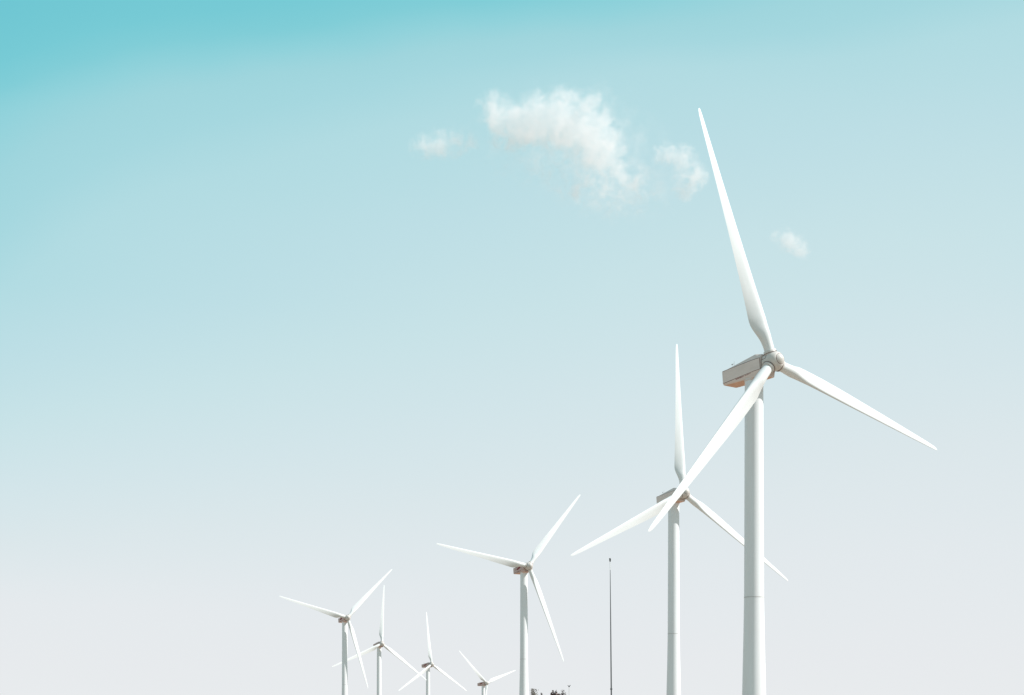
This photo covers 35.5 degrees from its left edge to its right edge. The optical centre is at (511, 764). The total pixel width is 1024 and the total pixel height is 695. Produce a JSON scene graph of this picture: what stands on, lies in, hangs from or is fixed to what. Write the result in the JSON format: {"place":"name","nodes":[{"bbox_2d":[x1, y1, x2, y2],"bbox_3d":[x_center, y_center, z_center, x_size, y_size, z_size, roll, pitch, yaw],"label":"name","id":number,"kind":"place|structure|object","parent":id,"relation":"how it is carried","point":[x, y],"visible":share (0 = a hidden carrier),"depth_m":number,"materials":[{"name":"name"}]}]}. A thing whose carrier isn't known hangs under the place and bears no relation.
{"place":"outdoors","nodes":[
{"label":"outdoors","id":0,"kind":"place"},
{"bbox_2d":[0,0,1023,694],"label":"sky","id":1,"kind":"structure","parent":0,"point":[300,300],"materials":[{"name":"blue"}]},
{"bbox_3d":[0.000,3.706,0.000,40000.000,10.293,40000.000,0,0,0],"label":"ground","id":2,"kind":"structure","parent":0,"visible":0},
{"bbox_2d":[279,569,391,694],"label":"wind turbine","id":3,"kind":"object","parent":2,"relation":"on","point":[344,620],"visible":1,"depth_m":523.03,"materials":[{"name":"metal"}]},
{"bbox_2d":[332,586,425,694],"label":"wind turbine","id":4,"kind":"object","parent":2,"relation":"on","point":[378,645],"visible":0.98,"depth_m":632.92,"materials":[{"name":"metal"}]},
{"bbox_2d":[399,612,466,694],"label":"wind turbine","id":5,"kind":"object","parent":2,"relation":"on","point":[427,666],"visible":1,"depth_m":721.34,"materials":[{"name":"metal"}]},
{"bbox_2d":[459,651,515,694],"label":"wind turbine","id":6,"kind":"object","parent":2,"relation":"on","point":[484,683],"visible":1,"depth_m":813.11,"materials":[{"name":"metal"}]},
{"bbox_2d":[436,495,579,694],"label":"wind turbine","id":7,"kind":"object","parent":2,"relation":"on","point":[522,569],"visible":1,"depth_m":378.11,"materials":[{"name":"metal"}]},
{"bbox_2d":[530,689,538,694],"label":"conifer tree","id":8,"kind":"object","parent":2,"relation":"on","point":[532,692],"visible":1,"depth_m":89.96,"materials":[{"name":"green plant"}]},
{"bbox_2d":[550,690,561,694],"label":"ragged tree","id":9,"kind":"object","parent":2,"relation":"on","point":[554,693],"visible":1,"depth_m":91.97,"materials":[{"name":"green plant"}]},
{"bbox_2d":[609,558,611,694],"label":"mast","id":10,"kind":"object","parent":2,"relation":"on","point":[610,635],"visible":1,"depth_m":109.97,"materials":[{"name":"metal"}]},
{"bbox_2d":[571,344,787,694],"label":"wind turbine","id":11,"kind":"object","parent":2,"relation":"on","point":[673,670],"visible":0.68,"depth_m":249.65,"materials":[{"name":"metal"}]},
{"bbox_2d":[648,108,936,694],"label":"wind turbine","id":12,"kind":"object","parent":2,"relation":"on","point":[753,374],"visible":1,"depth_m":150.12,"materials":[{"name":"paint"}]}
]}

